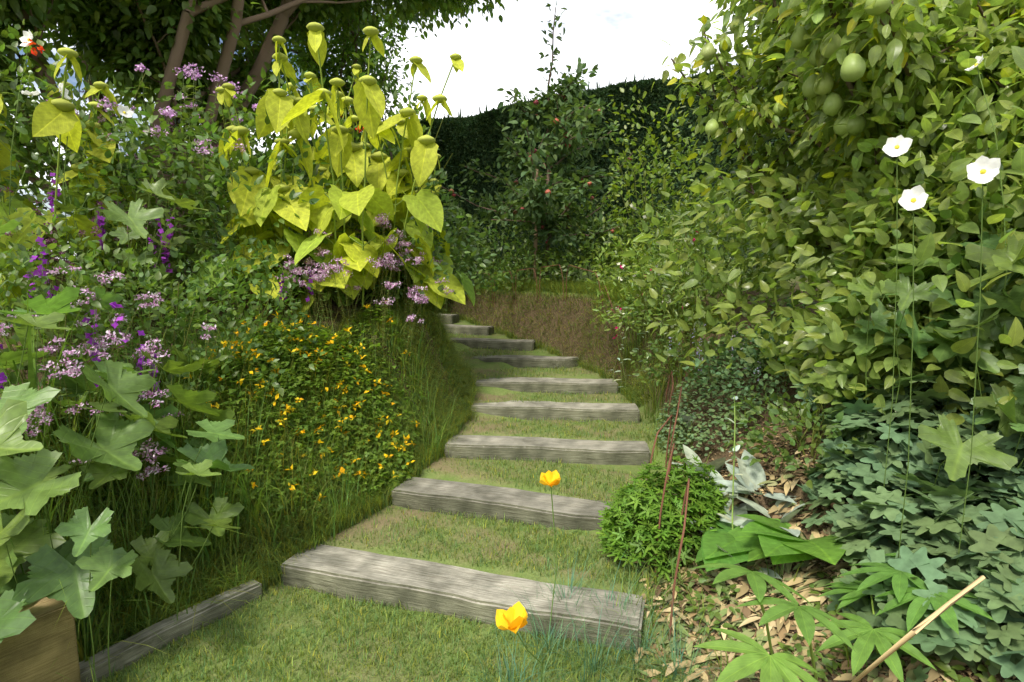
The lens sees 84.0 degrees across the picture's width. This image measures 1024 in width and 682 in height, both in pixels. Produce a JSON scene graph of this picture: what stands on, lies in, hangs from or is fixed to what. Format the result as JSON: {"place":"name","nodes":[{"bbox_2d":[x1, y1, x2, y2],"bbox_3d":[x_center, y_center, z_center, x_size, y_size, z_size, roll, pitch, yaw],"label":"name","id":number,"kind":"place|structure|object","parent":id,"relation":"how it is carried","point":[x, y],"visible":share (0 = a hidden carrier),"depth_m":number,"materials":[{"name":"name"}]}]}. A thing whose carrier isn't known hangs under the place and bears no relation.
{"place":"outdoors","nodes":[
{"label":"outdoors","id":0,"kind":"place"},
{"bbox_2d":[6,0,782,259],"label":"sky","id":1,"kind":"structure","parent":0,"point":[622,37],"materials":[{"name":"white"}]},
{"bbox_2d":[75,289,719,681],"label":"lawn","id":2,"kind":"structure","parent":0,"point":[195,653],"depth_m":2.56,"materials":[{"name":"green plant"}]},
{"bbox_2d":[0,256,1019,681],"bbox_3d":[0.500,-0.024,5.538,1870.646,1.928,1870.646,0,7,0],"label":"ground","id":3,"kind":"structure","parent":0,"point":[462,468],"depth_m":3.32,"materials":[{"name":"green plant"}]},
{"bbox_2d":[0,569,80,681],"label":"planter box","id":4,"kind":"object","parent":3,"relation":"on","point":[35,649],"visible":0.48,"depth_m":2.04,"materials":[{"name":"brown wood"}]},
{"bbox_2d":[0,223,315,455],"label":"flower spikes","id":5,"kind":"object","parent":3,"relation":"on","point":[31,373],"visible":0.34,"depth_m":2.63,"materials":[{"name":"green plant"}]},
{"bbox_2d":[79,580,261,681],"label":"edging sleeper","id":6,"kind":"object","parent":3,"relation":"on","point":[166,630],"visible":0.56,"depth_m":2.45,"materials":[{"name":"grey wood"}]},
{"bbox_2d":[0,30,474,348],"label":"phlomis","id":7,"kind":"object","parent":3,"relation":"on","point":[49,118],"depth_m":4.41,"materials":[{"name":"plant"}]},
{"bbox_2d":[0,22,461,197],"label":"phlomis whorls","id":8,"kind":"object","parent":7,"relation":"attached to","point":[62,105],"visible":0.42,"depth_m":4.40,"materials":[{"name":"plant"}]},
{"bbox_2d":[0,0,528,266],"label":"tree","id":9,"kind":"object","parent":3,"relation":"on","point":[93,32],"depth_m":6.05,"materials":[{"name":"green plant"}]},
{"bbox_2d":[176,303,430,537],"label":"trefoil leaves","id":10,"kind":"object","parent":3,"relation":"on","point":[362,396],"visible":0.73,"depth_m":3.66,"materials":[{"name":"green plant"}]},
{"bbox_2d":[244,0,442,183],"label":"tree","id":11,"kind":"object","parent":3,"relation":"on","point":[333,42],"depth_m":9.55,"materials":[{"name":"green plant"}]},
{"bbox_2d":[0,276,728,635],"bbox_3d":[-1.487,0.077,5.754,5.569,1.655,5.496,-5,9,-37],"label":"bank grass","id":12,"kind":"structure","parent":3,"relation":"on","point":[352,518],"depth_m":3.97,"materials":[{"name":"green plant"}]},
{"bbox_2d":[0,39,771,500],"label":"purple flowers","id":13,"kind":"object","parent":3,"relation":"on","point":[52,349],"visible":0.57,"depth_m":3.48,"materials":[{"name":"purple plant"}]},
{"bbox_2d":[0,87,809,440],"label":"lance leaves","id":14,"kind":"object","parent":3,"relation":"on","point":[632,309],"visible":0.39,"depth_m":4.97,"materials":[{"name":"green plant"}]},
{"bbox_2d":[0,274,873,681],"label":"long grass","id":15,"kind":"structure","parent":3,"relation":"on","point":[250,504],"depth_m":3.15,"materials":[{"name":"green plant"}]},
{"bbox_2d":[438,314,458,323],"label":"sleeper","id":16,"kind":"object","parent":3,"relation":"on","point":[455,318],"visible":0.07,"depth_m":7.97,"materials":[{"name":"grey wood"}]},
{"bbox_2d":[281,544,644,650],"bbox_3d":[-0.292,1.252,2.782,1.820,0.196,0.276,2,7,17],"label":"sleeper","id":17,"kind":"object","parent":3,"relation":"on","point":[430,586],"visible":0.71,"depth_m":2.71,"materials":[{"name":"grey wood"}]},
{"bbox_2d":[443,324,493,335],"bbox_3d":[-0.892,-0.120,7.648,1.300,0.197,0.273,2,7,17],"label":"sleeper","id":18,"kind":"object","parent":3,"relation":"on","point":[474,329],"visible":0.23,"depth_m":7.42,"materials":[{"name":"grey wood"}]},
{"bbox_2d":[95,83,859,270],"bbox_3d":[1.298,-3.112,12.558,30.000,4.069,2.619,3,8,22],"label":"hedge","id":19,"kind":"object","parent":3,"relation":"on","point":[597,196],"visible":0.04,"depth_m":11.01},
{"bbox_2d":[122,59,734,157],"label":"hedge top shoots","id":20,"kind":"object","parent":19,"relation":"on","point":[596,85],"visible":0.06,"depth_m":11.68,"materials":[{"name":"green plant"}]},
{"bbox_2d":[123,61,820,254],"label":"hedge sprays","id":21,"kind":"object","parent":19,"relation":"attached to","point":[477,123],"visible":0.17,"depth_m":10.85,"materials":[{"name":"green plant"}]},
{"bbox_2d":[450,338,535,350],"bbox_3d":[-0.381,0.074,6.970,1.320,0.195,0.276,1,7,8],"label":"sleeper","id":22,"kind":"object","parent":3,"relation":"on","point":[502,344],"visible":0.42,"depth_m":6.83,"materials":[{"name":"grey wood"}]},
{"bbox_2d":[391,477,611,530],"bbox_3d":[-0.070,1.048,3.543,1.400,0.195,0.277,2,7,18],"label":"sleeper","id":23,"kind":"object","parent":3,"relation":"on","point":[426,494],"visible":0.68,"depth_m":3.47,"materials":[{"name":"grey wood"}]},
{"bbox_2d":[0,4,1023,681],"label":"leaves","id":24,"kind":"object","parent":3,"relation":"on","point":[462,254],"visible":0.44,"depth_m":4.20,"materials":[{"name":"green plant"}]},
{"bbox_2d":[0,37,1023,681],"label":"plant stems","id":25,"kind":"object","parent":3,"relation":"on","point":[346,303],"visible":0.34,"depth_m":3.81,"materials":[{"name":"green plant"}]},
{"bbox_2d":[0,219,254,642],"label":"currant leaves","id":26,"kind":"object","parent":25,"relation":"attached to","point":[28,487],"visible":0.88,"depth_m":2.35,"materials":[{"name":"green plant"}]},
{"bbox_2d":[0,63,710,398],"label":"petal discs","id":27,"kind":"object","parent":25,"relation":"attached to","point":[169,113],"visible":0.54,"depth_m":4.08,"materials":[{"name":"purple plant"}]},
{"bbox_2d":[19,30,1018,209],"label":"white flowers","id":28,"kind":"object","parent":25,"relation":"attached to","point":[991,166],"visible":0.89,"depth_m":1.85,"materials":[{"name":"white plant"}]},
{"bbox_2d":[24,38,1014,202],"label":"flower centres","id":29,"kind":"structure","parent":25,"relation":"attached to","point":[983,171],"depth_m":3.61,"materials":[{"name":"plant"}]},
{"bbox_2d":[495,470,560,633],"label":"yellow poppies","id":30,"kind":"object","parent":25,"relation":"on","point":[513,618],"visible":1,"depth_m":1.35,"materials":[{"name":"yellow plant"}]},
{"bbox_2d":[5,177,1023,480],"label":"anemone leaves","id":31,"kind":"object","parent":3,"relation":"on","point":[993,323],"visible":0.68,"depth_m":2.44,"materials":[{"name":"green plant"}]},
{"bbox_2d":[473,355,578,368],"bbox_3d":[0.143,0.270,6.273,1.180,0.196,0.274,1,7,6],"label":"sleeper","id":32,"kind":"object","parent":3,"relation":"on","point":[519,361],"visible":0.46,"depth_m":6.16,"materials":[{"name":"grey wood"}]},
{"bbox_2d":[440,0,637,281],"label":"apple tree","id":33,"kind":"object","parent":3,"relation":"on","point":[536,191],"depth_m":7.30,"materials":[{"name":"green plant"}]},
{"bbox_2d":[449,94,631,244],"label":"apples","id":34,"kind":"object","parent":33,"relation":"hanging from","point":[535,102],"visible":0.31,"depth_m":7.28,"materials":[{"name":"food"}]},
{"bbox_2d":[475,377,617,393],"bbox_3d":[0.329,0.472,5.529,1.360,0.196,0.275,0,7,2],"label":"sleeper","id":35,"kind":"object","parent":3,"relation":"on","point":[557,385],"visible":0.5,"depth_m":5.40,"materials":[{"name":"grey wood"}]},
{"bbox_2d":[444,435,650,464],"bbox_3d":[0.255,0.850,4.259,1.500,0.196,0.273,1,7,7],"label":"sleeper","id":36,"kind":"object","parent":3,"relation":"on","point":[595,452],"visible":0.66,"depth_m":4.16,"materials":[{"name":"grey wood"}]},
{"bbox_2d":[471,400,639,422],"bbox_3d":[0.362,0.649,4.991,1.460,0.195,0.273,1,7,5],"label":"sleeper","id":37,"kind":"object","parent":3,"relation":"on","point":[575,411],"visible":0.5,"depth_m":4.88,"materials":[{"name":"grey wood"}]},
{"bbox_2d":[466,265,689,640],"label":"iron hoops","id":38,"kind":"object","parent":3,"relation":"on","point":[668,468],"visible":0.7,"depth_m":3.15,"materials":[{"name":"brown metal"}]},
{"bbox_2d":[440,547,751,681],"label":"grass tuft","id":39,"kind":"object","parent":3,"relation":"on","point":[594,662],"visible":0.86,"depth_m":2.33,"materials":[{"name":"green plant"}]},
{"bbox_2d":[608,250,701,386],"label":"silver leaves","id":40,"kind":"object","parent":3,"relation":"on","point":[643,337],"visible":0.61,"depth_m":5.22,"materials":[{"name":"green plant"}]},
{"bbox_2d":[592,454,730,580],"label":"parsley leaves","id":41,"kind":"object","parent":3,"relation":"on","point":[646,509],"visible":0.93,"depth_m":2.85,"materials":[{"name":"green plant"}]},
{"bbox_2d":[653,295,809,461],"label":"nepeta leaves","id":42,"kind":"object","parent":3,"relation":"on","point":[749,351],"visible":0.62,"depth_m":3.92,"materials":[{"name":"green plant"}]},
{"bbox_2d":[660,396,805,578],"bbox_3d":[1.187,0.562,3.339,0.673,0.764,2.045,0,7,0],"label":"plant","id":43,"kind":"object","parent":3,"relation":"on","point":[748,476],"visible":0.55,"depth_m":2.88,"materials":[{"name":"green plant"}]},
{"bbox_2d":[695,514,845,571],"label":"broad leaves","id":44,"kind":"object","parent":3,"relation":"on","point":[777,544],"visible":0.92,"depth_m":2.50,"materials":[{"name":"green plant"}]},
{"bbox_2d":[620,0,1023,427],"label":"pear tree","id":45,"kind":"object","parent":3,"relation":"on","point":[923,29],"depth_m":3.05,"materials":[{"name":"green plant"}]},
{"bbox_2d":[700,0,1009,257],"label":"green fruit","id":46,"kind":"object","parent":45,"relation":"on","point":[853,67],"visible":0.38,"depth_m":3.08,"materials":[{"name":"green food"}]},
{"bbox_2d":[632,450,1015,681],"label":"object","id":47,"kind":"object","parent":3,"relation":"on","point":[800,583],"visible":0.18,"depth_m":2.38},
{"bbox_2d":[851,575,984,681],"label":"dry cane","id":48,"kind":"object","parent":47,"relation":"on","point":[913,632],"visible":1,"depth_m":1.44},
{"bbox_2d":[642,409,1017,681],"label":"mulch chips","id":49,"kind":"object","parent":3,"relation":"on","point":[865,678],"visible":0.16,"depth_m":2.52,"materials":[{"name":"brown wood"}]},
{"bbox_2d":[648,399,1020,681],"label":"dead leaves","id":50,"kind":"object","parent":3,"relation":"on","point":[782,632],"visible":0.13,"depth_m":2.44,"materials":[{"name":"brown plant"}]},
{"bbox_2d":[691,553,992,681],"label":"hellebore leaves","id":51,"kind":"object","parent":3,"relation":"on","point":[776,667],"visible":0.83,"depth_m":1.71,"materials":[{"name":"green plant"}]},
{"bbox_2d":[790,338,1023,681],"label":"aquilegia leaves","id":52,"kind":"object","parent":3,"relation":"on","point":[991,544],"visible":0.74,"depth_m":2.19,"materials":[{"name":"green plant"}]}
]}

